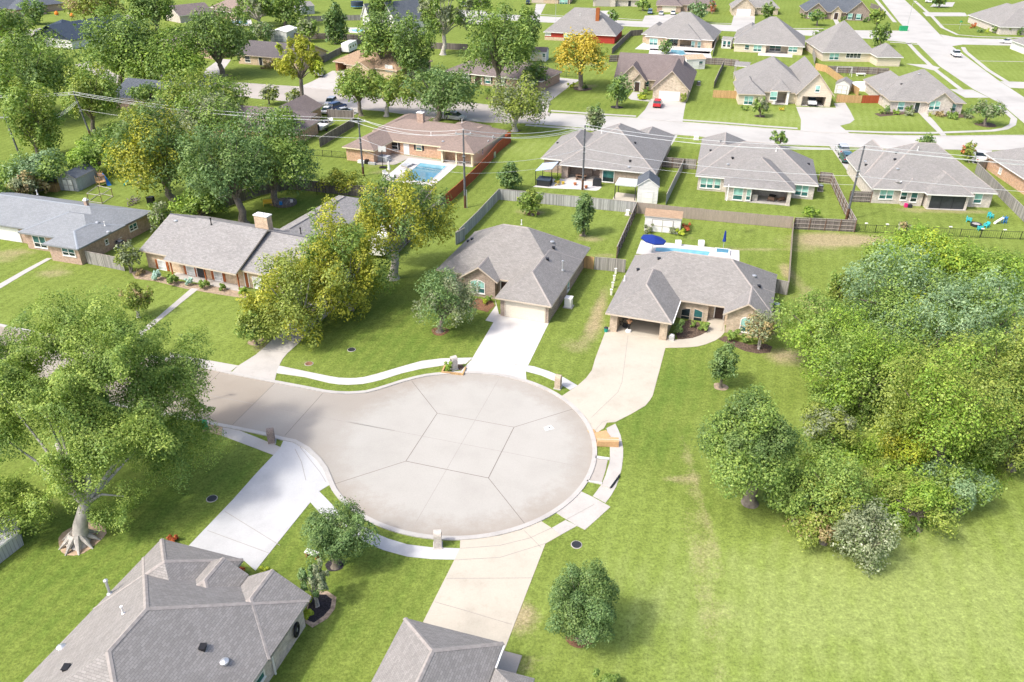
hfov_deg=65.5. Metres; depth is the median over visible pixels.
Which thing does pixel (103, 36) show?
tree
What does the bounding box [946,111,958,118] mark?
shrub
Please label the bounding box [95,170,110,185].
play slide
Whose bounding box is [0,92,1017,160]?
power line
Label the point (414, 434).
road joint
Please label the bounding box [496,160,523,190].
tree
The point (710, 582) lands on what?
ground
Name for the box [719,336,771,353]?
flower bed
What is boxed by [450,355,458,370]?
mailbox
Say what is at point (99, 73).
road
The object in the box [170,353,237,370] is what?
sidewalk
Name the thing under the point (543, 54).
shed
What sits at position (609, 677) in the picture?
shrub
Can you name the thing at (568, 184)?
patio
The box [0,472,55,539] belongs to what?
tree
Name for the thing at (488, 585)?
driveway
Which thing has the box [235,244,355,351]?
tree
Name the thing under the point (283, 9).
tree
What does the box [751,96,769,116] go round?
tree
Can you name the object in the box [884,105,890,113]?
shrub
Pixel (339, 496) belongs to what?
kerb
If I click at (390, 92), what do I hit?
tree
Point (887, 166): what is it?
house
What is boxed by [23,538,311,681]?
house
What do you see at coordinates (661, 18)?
driveway
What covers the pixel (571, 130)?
power line
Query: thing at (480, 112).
road
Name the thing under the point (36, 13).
tree
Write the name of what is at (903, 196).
window
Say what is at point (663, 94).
garage door
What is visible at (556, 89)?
driveway
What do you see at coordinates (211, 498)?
manhole cover
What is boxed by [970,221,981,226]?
fire pit
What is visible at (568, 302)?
utility box
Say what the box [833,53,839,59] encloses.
window
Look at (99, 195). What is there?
animal pen
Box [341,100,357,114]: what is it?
driveway
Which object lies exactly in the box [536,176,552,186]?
hot tub
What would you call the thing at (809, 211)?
shrub
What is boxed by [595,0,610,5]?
garage door
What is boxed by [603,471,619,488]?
storm drain
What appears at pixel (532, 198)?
tree
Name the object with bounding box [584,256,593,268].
fence
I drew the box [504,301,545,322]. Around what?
garage door
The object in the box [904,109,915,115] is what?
shrub
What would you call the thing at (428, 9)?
tree
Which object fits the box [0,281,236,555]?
tree
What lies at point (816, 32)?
tree
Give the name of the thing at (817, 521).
shrub
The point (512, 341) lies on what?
driveway
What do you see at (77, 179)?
shed
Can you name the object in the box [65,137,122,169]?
shrub
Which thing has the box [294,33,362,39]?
fence
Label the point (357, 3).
trampoline
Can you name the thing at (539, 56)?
door
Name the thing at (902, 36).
road
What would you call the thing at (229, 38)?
tree
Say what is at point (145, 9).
tree
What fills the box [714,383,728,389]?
flower bed
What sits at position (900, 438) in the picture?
tree
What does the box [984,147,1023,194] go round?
house
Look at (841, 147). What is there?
parked car
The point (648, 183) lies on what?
shed
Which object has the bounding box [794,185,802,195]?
window
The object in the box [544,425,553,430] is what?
paper
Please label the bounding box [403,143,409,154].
door
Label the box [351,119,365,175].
utility pole
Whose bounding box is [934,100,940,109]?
window
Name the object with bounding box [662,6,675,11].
garage door
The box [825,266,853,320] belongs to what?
tree
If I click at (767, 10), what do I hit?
tree
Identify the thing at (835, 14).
door
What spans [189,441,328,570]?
driveway
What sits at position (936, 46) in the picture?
road
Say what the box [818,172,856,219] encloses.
fence
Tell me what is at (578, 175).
picnic table
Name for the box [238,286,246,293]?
shrub
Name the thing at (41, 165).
shrub
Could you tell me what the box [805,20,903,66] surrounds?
house
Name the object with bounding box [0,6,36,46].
tree
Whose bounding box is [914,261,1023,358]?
tree
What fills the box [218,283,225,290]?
shrub
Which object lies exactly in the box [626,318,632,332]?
training dummy
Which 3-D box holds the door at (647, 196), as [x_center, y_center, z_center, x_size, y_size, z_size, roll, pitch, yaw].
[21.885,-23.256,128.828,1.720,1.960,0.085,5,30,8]
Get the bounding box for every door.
[61,179,74,190]
[196,268,206,277]
[243,272,250,287]
[258,57,262,64]
[274,35,283,41]
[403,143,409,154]
[474,75,481,84]
[500,281,506,289]
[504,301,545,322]
[531,0,543,2]
[534,54,542,60]
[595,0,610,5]
[634,81,639,91]
[641,191,652,202]
[651,219,673,232]
[658,90,680,100]
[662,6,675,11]
[693,62,698,68]
[713,307,723,318]
[736,8,750,15]
[833,12,838,18]
[836,85,847,93]
[913,102,920,112]
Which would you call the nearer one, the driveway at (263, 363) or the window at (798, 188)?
the driveway at (263, 363)
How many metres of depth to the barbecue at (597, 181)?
136.16 m
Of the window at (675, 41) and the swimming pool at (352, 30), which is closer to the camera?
the window at (675, 41)
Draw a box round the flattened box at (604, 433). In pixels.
[587,429,610,439]
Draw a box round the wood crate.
[47,182,60,191]
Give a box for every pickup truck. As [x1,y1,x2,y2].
[807,97,816,105]
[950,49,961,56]
[973,150,986,162]
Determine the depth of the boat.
166.40 m
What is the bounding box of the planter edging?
[441,365,465,374]
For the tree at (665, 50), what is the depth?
241.92 m
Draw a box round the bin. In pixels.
[146,196,154,204]
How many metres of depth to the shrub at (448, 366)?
84.21 m
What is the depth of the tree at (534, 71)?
196.42 m
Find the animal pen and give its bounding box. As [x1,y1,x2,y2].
[86,185,112,203]
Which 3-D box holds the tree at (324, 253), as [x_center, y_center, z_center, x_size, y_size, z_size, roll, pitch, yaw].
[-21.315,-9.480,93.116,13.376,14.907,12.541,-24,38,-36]
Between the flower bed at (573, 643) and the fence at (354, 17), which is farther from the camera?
the fence at (354, 17)
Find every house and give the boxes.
[0,0,64,16]
[0,190,152,264]
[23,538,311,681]
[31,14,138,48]
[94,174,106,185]
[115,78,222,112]
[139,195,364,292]
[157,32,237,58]
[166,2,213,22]
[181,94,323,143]
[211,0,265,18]
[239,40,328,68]
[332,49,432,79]
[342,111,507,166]
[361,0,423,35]
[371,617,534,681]
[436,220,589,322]
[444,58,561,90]
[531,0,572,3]
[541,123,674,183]
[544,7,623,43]
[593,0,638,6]
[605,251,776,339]
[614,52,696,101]
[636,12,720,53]
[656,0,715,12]
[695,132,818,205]
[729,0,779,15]
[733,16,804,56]
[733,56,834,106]
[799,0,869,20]
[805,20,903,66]
[846,139,998,210]
[863,69,966,114]
[968,1,1023,34]
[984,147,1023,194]
[1010,37,1023,53]
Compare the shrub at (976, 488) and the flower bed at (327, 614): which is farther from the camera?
the shrub at (976, 488)
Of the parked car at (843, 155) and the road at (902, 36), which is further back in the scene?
the road at (902, 36)
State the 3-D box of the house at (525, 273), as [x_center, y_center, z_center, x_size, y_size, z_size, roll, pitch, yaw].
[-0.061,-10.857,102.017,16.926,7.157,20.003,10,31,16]
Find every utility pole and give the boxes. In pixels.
[0,117,18,153]
[68,91,90,134]
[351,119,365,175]
[455,129,470,207]
[581,125,585,189]
[845,146,864,219]
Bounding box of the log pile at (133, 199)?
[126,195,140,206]
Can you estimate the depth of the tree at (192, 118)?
146.98 m
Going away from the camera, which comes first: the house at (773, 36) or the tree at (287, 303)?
the tree at (287, 303)
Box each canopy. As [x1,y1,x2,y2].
[535,162,557,185]
[614,177,637,200]
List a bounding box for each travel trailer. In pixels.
[341,40,356,51]
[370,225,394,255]
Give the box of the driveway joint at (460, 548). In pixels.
[207,338,627,623]
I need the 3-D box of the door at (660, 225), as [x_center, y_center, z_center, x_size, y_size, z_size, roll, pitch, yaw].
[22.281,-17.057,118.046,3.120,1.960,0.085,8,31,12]
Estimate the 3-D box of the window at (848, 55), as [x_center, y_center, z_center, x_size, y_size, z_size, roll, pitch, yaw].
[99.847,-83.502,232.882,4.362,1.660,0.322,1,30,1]
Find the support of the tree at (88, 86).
on the ground
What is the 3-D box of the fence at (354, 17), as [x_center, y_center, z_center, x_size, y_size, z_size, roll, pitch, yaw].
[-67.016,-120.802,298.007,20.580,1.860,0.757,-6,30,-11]
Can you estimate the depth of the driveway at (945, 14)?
319.96 m
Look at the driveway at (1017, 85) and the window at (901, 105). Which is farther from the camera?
the driveway at (1017, 85)
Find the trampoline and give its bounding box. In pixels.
[351,0,362,8]
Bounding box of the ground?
[0,0,1023,681]
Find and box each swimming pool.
[233,19,251,25]
[349,28,361,32]
[388,158,456,185]
[636,240,738,260]
[649,49,711,57]
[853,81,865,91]
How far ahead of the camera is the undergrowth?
71.43 m
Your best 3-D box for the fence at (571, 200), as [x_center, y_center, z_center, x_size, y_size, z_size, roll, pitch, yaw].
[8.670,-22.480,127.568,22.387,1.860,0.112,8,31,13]
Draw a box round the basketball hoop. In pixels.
[378,146,386,168]
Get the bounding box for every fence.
[13,177,57,194]
[84,251,124,270]
[192,178,430,215]
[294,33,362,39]
[305,15,360,21]
[313,149,345,158]
[319,109,354,146]
[323,37,364,61]
[398,195,445,252]
[431,42,467,49]
[446,132,510,203]
[455,189,498,243]
[499,189,635,212]
[560,72,575,76]
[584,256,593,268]
[594,257,625,272]
[609,55,738,66]
[612,29,642,53]
[616,202,637,258]
[637,202,793,227]
[662,157,683,167]
[666,159,683,202]
[683,159,696,169]
[713,61,723,88]
[713,90,736,98]
[775,279,788,294]
[787,221,793,291]
[793,217,856,231]
[812,48,815,63]
[815,63,859,94]
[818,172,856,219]
[828,66,888,74]
[836,94,861,102]
[848,191,872,202]
[855,224,1023,238]
[861,95,879,102]
[870,3,882,10]
[975,159,1023,221]
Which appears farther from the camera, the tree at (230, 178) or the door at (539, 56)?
the door at (539, 56)
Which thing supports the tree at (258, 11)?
on the ground
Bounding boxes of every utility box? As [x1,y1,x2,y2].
[563,295,573,308]
[625,209,629,215]
[899,26,908,30]
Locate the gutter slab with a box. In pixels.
[589,459,607,481]
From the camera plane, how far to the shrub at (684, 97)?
188.56 m
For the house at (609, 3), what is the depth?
336.26 m
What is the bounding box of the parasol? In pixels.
[641,234,665,251]
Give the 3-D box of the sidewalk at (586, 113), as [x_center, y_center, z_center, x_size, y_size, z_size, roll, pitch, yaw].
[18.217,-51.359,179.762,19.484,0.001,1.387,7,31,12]
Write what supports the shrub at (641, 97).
on the ground
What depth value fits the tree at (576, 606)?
51.48 m
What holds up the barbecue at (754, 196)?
on the ground
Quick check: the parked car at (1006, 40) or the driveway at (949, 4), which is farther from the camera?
the driveway at (949, 4)
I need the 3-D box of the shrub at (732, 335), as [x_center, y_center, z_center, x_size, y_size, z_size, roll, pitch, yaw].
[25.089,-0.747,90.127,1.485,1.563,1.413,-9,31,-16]
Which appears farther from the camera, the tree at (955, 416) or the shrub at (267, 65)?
the shrub at (267, 65)
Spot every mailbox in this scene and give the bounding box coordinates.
[266,427,276,444]
[433,529,442,549]
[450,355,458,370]
[553,374,562,389]
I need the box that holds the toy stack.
[904,203,912,207]
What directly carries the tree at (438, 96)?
on the ground
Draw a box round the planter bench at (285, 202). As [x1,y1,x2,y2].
[273,197,296,207]
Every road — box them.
[0,327,591,535]
[76,62,126,82]
[160,75,549,122]
[501,14,915,42]
[537,113,1023,149]
[882,0,1023,122]
[940,34,1010,45]
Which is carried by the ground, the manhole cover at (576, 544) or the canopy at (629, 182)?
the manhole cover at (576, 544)
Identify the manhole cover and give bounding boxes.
[206,495,217,501]
[305,361,312,365]
[347,347,355,351]
[571,540,581,548]
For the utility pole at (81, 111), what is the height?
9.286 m
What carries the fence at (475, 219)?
on the ground
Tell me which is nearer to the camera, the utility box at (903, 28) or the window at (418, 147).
the window at (418, 147)
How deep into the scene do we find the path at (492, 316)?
95.55 m
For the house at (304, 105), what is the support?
on the ground
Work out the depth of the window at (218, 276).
103.02 m
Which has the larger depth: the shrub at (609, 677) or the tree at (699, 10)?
the tree at (699, 10)
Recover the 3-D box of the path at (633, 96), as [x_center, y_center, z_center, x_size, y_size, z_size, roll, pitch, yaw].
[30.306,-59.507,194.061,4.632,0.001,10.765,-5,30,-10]
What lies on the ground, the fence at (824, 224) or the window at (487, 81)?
the fence at (824, 224)
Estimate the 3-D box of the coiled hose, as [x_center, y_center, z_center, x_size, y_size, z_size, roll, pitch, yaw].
[-14.623,19.602,54.073,0.240,1.080,1.058,0,30,0]
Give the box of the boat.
[317,118,333,130]
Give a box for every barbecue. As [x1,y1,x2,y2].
[593,178,601,185]
[751,193,757,200]
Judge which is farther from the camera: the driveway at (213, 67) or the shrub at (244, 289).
the driveway at (213, 67)
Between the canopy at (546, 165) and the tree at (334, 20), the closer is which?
the canopy at (546, 165)
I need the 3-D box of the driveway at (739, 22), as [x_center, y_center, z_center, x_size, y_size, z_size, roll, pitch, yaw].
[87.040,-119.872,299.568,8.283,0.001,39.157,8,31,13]
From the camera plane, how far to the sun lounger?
145.75 m
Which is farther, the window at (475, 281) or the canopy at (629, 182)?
the canopy at (629, 182)
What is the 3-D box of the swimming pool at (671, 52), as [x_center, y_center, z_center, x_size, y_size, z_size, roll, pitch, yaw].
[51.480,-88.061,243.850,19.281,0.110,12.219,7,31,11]
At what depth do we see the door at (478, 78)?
204.39 m
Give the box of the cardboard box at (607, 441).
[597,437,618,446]
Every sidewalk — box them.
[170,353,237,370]
[205,425,221,434]
[222,427,279,454]
[277,358,471,384]
[311,492,459,559]
[525,124,593,130]
[526,365,576,389]
[551,110,635,116]
[593,424,622,502]
[618,18,733,23]
[682,119,797,128]
[783,146,829,148]
[794,28,823,28]
[843,106,1016,133]
[875,0,895,21]
[906,42,964,90]
[914,1,1020,37]
[961,47,1011,83]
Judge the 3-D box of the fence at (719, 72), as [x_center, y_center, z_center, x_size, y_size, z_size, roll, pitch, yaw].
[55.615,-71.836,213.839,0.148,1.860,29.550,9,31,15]
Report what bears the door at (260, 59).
in the house at (257, 52)
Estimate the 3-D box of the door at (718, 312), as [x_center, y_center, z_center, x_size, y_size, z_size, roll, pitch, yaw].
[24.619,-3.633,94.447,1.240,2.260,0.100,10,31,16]
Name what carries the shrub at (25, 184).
on the ground
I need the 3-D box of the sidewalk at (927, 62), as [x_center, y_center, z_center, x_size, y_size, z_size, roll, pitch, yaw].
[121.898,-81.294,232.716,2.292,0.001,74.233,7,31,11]
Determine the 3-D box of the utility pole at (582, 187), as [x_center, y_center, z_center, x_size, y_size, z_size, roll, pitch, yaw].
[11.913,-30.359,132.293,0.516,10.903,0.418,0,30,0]
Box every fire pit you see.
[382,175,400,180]
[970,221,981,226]
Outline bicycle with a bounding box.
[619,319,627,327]
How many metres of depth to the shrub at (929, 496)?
62.52 m
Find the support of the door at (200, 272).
in the house at (214, 251)
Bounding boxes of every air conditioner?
[116,239,124,247]
[817,184,823,191]
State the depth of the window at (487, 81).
203.29 m
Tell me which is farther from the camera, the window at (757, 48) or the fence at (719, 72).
the window at (757, 48)
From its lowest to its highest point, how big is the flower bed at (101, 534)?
0.001 m
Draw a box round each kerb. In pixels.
[0,324,596,540]
[190,77,1023,135]
[240,96,1007,149]
[588,480,601,484]
[596,456,609,459]
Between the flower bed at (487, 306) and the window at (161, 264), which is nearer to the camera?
the flower bed at (487, 306)
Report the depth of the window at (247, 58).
225.85 m
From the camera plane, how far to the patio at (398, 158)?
149.32 m
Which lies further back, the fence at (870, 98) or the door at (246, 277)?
the fence at (870, 98)
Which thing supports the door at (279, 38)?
in the shed at (283, 33)
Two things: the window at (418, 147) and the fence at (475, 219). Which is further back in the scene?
the window at (418, 147)
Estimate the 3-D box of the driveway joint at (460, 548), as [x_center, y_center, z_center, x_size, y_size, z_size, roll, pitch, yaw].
[-7.625,9.528,73.580,41.843,0.001,41.225,0,30,0]
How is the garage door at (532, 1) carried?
in the house at (554, 1)
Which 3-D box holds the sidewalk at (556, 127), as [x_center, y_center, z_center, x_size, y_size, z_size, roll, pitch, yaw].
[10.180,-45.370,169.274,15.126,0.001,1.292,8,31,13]
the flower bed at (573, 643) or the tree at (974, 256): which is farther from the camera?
the tree at (974, 256)
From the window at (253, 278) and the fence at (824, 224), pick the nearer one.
the window at (253, 278)
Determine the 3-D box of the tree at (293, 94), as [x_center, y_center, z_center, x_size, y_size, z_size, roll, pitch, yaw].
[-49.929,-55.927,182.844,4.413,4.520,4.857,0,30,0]
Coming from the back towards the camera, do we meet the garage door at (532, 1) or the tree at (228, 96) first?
the garage door at (532, 1)
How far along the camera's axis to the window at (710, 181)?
134.17 m
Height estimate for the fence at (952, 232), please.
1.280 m
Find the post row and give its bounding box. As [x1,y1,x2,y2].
[610,268,616,294]
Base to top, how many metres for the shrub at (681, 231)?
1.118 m
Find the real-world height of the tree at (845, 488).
7.754 m
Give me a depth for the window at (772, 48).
246.12 m
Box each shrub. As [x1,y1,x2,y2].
[0,145,69,191]
[4,170,49,193]
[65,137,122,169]
[135,268,145,275]
[151,269,160,279]
[166,273,178,283]
[166,534,178,541]
[168,188,230,215]
[184,277,192,284]
[198,280,209,288]
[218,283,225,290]
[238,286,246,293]
[259,566,269,572]
[260,58,277,68]
[303,607,313,619]
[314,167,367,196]
[444,361,451,370]
[592,668,620,681]
[635,0,650,10]
[637,94,645,99]
[644,223,653,233]
[669,227,675,233]
[672,319,684,333]
[676,228,685,235]
[680,92,686,101]
[682,222,690,230]
[698,322,709,330]
[708,0,715,13]
[727,329,740,340]
[741,332,754,342]
[761,468,832,522]
[783,501,846,551]
[798,399,861,445]
[802,206,820,217]
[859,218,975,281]
[864,456,918,490]
[872,467,962,539]
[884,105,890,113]
[898,221,911,231]
[900,456,946,484]
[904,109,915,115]
[918,455,1007,517]
[935,111,943,116]
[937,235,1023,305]
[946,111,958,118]
[963,112,971,118]
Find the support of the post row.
on the ground
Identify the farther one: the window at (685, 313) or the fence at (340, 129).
the fence at (340, 129)
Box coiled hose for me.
[293,622,299,637]
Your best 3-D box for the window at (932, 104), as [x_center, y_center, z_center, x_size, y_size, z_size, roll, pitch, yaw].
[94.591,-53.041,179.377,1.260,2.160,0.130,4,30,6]
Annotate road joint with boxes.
[204,372,571,520]
[210,379,580,526]
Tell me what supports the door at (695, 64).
in the shed at (695, 61)
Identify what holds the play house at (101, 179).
on the ground
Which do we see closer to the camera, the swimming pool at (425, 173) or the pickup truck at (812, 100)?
the swimming pool at (425, 173)
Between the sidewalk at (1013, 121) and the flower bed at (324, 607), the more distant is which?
the sidewalk at (1013, 121)
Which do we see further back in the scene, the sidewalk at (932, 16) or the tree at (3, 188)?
the sidewalk at (932, 16)
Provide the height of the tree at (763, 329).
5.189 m
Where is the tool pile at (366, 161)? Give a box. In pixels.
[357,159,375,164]
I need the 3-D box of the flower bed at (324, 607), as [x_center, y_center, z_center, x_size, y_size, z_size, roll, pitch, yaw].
[-13.796,19.095,56.916,1.637,0.001,2.536,0,30,0]
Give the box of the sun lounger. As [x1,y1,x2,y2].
[401,159,413,167]
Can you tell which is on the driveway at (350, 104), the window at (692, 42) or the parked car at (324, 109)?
the parked car at (324, 109)
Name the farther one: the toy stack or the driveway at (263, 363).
the toy stack
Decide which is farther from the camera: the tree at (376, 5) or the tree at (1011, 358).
the tree at (376, 5)
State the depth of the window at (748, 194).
129.49 m
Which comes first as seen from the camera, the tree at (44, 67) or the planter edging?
the planter edging
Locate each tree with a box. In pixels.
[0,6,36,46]
[0,8,24,54]
[0,25,92,112]
[0,181,14,192]
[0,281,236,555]
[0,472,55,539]
[1,76,65,157]
[16,0,48,23]
[59,59,123,131]
[61,0,126,19]
[72,1,166,85]
[77,121,130,151]
[94,97,203,201]
[106,21,207,86]
[113,240,142,272]
[118,98,177,136]
[118,281,156,317]
[121,0,176,31]
[123,81,161,106]
[146,201,173,232]
[153,62,251,116]
[162,87,251,152]
[171,0,251,76]
[172,118,280,223]
[192,86,239,117]
[223,104,322,205]
[232,0,273,24]
[234,308,270,345]
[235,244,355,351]
[239,28,257,44]
[248,19,276,40]
[258,83,279,103]
[265,105,304,129]
[267,0,311,26]
[270,194,400,321]
[271,33,325,95]
[285,88,299,101]
[294,17,320,41]
[296,558,329,607]
[299,496,381,569]
[321,0,349,44]
[333,62,379,116]
[346,165,459,280]
[356,4,408,61]
[366,72,419,116]
[367,0,393,19]
[390,10,437,80]
[400,62,489,121]
[411,265,482,333]
[417,0,474,54]
[457,0,540,97]
[466,0,492,15]
[484,71,553,131]
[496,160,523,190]
[516,188,543,215]
[518,2,541,61]
[522,59,550,90]
[544,558,619,648]
[552,27,609,89]
[571,191,595,236]
[585,103,605,130]
[605,72,634,107]
[607,9,620,20]
[658,39,673,53]
[688,0,707,19]
[691,382,810,508]
[707,341,740,388]
[740,309,781,349]
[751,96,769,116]
[761,1,775,17]
[766,286,884,377]
[769,130,787,143]
[792,316,926,419]
[797,438,873,526]
[807,8,826,25]
[812,27,827,35]
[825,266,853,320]
[827,495,903,577]
[832,235,952,335]
[865,334,1023,486]
[868,8,885,28]
[869,22,892,45]
[872,289,991,390]
[872,404,936,465]
[893,286,954,335]
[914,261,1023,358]
[915,133,935,142]
[929,0,946,7]
[937,311,1023,417]
[960,140,977,162]
[965,388,1023,476]
[967,98,1007,125]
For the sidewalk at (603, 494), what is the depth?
71.13 m
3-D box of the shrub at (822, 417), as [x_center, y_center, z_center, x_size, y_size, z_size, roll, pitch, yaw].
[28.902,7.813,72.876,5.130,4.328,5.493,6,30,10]
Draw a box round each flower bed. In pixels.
[58,522,105,555]
[132,270,249,297]
[248,338,263,344]
[304,591,335,627]
[307,594,331,621]
[325,558,344,570]
[432,327,448,335]
[470,298,494,311]
[566,636,592,647]
[573,87,591,90]
[676,320,707,338]
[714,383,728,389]
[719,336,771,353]
[875,112,905,116]
[934,114,974,117]
[974,122,995,126]
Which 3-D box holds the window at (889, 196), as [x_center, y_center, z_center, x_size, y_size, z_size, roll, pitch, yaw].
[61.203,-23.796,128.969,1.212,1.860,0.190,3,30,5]
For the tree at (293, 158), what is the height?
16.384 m
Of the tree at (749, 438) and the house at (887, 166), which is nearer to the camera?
the tree at (749, 438)
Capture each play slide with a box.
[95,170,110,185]
[994,216,1007,223]
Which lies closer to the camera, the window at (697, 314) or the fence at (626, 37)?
the window at (697, 314)
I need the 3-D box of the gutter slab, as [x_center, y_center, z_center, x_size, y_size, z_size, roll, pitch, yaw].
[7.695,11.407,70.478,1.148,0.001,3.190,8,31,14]
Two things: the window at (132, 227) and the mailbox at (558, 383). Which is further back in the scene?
the window at (132, 227)
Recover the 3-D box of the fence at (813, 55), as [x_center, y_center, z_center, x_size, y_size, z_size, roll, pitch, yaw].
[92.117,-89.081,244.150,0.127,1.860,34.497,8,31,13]
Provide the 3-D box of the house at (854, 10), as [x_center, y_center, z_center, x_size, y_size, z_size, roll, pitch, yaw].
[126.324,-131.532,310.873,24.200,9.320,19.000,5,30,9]
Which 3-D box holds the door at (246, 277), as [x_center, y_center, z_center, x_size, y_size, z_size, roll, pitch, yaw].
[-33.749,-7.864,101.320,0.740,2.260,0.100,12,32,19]
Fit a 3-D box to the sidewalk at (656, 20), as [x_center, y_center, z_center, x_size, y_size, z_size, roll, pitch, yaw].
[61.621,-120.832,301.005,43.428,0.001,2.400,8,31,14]
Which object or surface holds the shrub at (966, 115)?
on the ground
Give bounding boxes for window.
[31,235,47,248]
[61,248,76,257]
[128,222,137,232]
[157,260,166,270]
[186,266,195,275]
[213,271,222,281]
[244,56,250,62]
[252,276,261,288]
[255,669,266,681]
[385,65,392,71]
[392,142,397,149]
[416,145,421,150]
[470,280,478,291]
[477,280,484,294]
[485,76,490,83]
[559,0,567,3]
[602,170,614,182]
[649,38,657,44]
[669,39,677,44]
[680,308,690,319]
[691,41,700,47]
[693,308,702,320]
[700,177,706,188]
[706,178,713,188]
[714,178,720,189]
[732,188,743,200]
[739,317,753,333]
[743,96,753,104]
[745,189,751,200]
[753,45,761,51]
[769,46,780,51]
[769,91,777,100]
[788,47,797,52]
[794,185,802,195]
[800,186,808,196]
[815,85,820,92]
[829,53,834,59]
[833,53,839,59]
[846,53,860,58]
[878,190,887,199]
[885,190,894,199]
[896,102,904,110]
[899,189,907,200]
[909,193,918,202]
[928,101,935,109]
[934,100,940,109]
[972,194,983,203]
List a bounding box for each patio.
[376,153,440,164]
[533,179,600,190]
[613,192,635,201]
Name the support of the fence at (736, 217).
on the ground
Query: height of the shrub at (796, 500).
4.609 m
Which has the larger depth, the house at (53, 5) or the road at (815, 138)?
the house at (53, 5)
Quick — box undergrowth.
[788,233,1023,543]
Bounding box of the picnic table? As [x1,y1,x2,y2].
[575,173,586,179]
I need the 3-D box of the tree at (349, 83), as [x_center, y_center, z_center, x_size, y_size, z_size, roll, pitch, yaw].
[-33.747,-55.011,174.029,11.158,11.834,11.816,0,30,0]
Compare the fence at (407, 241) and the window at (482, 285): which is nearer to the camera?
the window at (482, 285)
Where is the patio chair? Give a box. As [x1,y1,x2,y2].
[776,197,784,201]
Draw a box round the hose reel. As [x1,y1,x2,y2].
[669,333,674,340]
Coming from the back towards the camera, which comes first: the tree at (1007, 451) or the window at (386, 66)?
the window at (386, 66)
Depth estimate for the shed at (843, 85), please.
196.97 m
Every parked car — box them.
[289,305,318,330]
[321,106,331,113]
[324,96,336,105]
[327,101,346,109]
[337,107,353,110]
[444,110,466,120]
[653,98,662,107]
[835,143,849,154]
[839,151,851,162]
[999,38,1011,43]
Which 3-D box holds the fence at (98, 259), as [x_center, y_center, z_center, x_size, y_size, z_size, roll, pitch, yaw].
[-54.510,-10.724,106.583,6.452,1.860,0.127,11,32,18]
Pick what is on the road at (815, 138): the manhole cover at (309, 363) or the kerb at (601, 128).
the kerb at (601, 128)
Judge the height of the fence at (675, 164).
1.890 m
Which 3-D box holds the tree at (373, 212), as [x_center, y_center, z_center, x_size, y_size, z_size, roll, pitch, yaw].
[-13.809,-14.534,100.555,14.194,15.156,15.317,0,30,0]
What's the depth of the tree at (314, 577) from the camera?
55.31 m
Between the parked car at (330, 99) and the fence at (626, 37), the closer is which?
the parked car at (330, 99)
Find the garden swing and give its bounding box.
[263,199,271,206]
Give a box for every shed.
[0,516,23,562]
[56,162,97,190]
[270,25,297,41]
[294,1,314,14]
[531,47,548,60]
[637,170,659,203]
[644,208,683,233]
[684,54,705,68]
[721,36,733,48]
[733,61,750,78]
[834,77,852,94]
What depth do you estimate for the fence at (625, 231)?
116.44 m
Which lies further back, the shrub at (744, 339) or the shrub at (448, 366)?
the shrub at (744, 339)
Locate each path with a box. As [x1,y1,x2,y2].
[0,258,51,287]
[138,288,197,333]
[486,301,498,321]
[628,92,649,101]
[665,324,724,347]
[919,113,945,134]
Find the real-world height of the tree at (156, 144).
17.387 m
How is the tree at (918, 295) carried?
on the ground
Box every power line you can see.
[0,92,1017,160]
[20,94,1018,164]
[45,94,1023,164]
[81,109,1023,191]
[363,150,846,184]
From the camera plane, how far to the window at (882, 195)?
129.16 m
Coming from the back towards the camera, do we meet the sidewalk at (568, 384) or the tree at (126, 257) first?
the tree at (126, 257)
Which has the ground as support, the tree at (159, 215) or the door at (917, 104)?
the tree at (159, 215)
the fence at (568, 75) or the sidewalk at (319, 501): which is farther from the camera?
the fence at (568, 75)
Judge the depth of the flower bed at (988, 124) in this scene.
172.88 m
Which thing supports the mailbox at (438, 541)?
on the ground
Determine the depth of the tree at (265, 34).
252.48 m
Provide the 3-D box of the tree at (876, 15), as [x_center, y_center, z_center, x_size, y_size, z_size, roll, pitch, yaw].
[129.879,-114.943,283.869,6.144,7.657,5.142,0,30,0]
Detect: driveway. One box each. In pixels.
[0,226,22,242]
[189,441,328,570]
[204,59,229,79]
[232,294,338,379]
[303,71,344,90]
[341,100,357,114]
[423,521,559,649]
[461,314,548,378]
[462,10,496,23]
[462,118,486,122]
[531,78,577,113]
[534,4,545,15]
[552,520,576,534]
[557,491,609,529]
[562,327,668,431]
[636,99,685,122]
[643,14,676,21]
[730,15,754,29]
[796,103,853,132]
[830,146,848,169]
[909,64,938,69]
[923,12,966,15]
[930,2,954,6]
[951,89,988,97]
[1001,81,1023,87]
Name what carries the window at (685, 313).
in the house at (656, 295)
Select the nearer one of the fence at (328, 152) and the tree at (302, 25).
the fence at (328, 152)
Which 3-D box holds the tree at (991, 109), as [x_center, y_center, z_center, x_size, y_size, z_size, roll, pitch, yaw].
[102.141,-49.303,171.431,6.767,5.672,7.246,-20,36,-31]

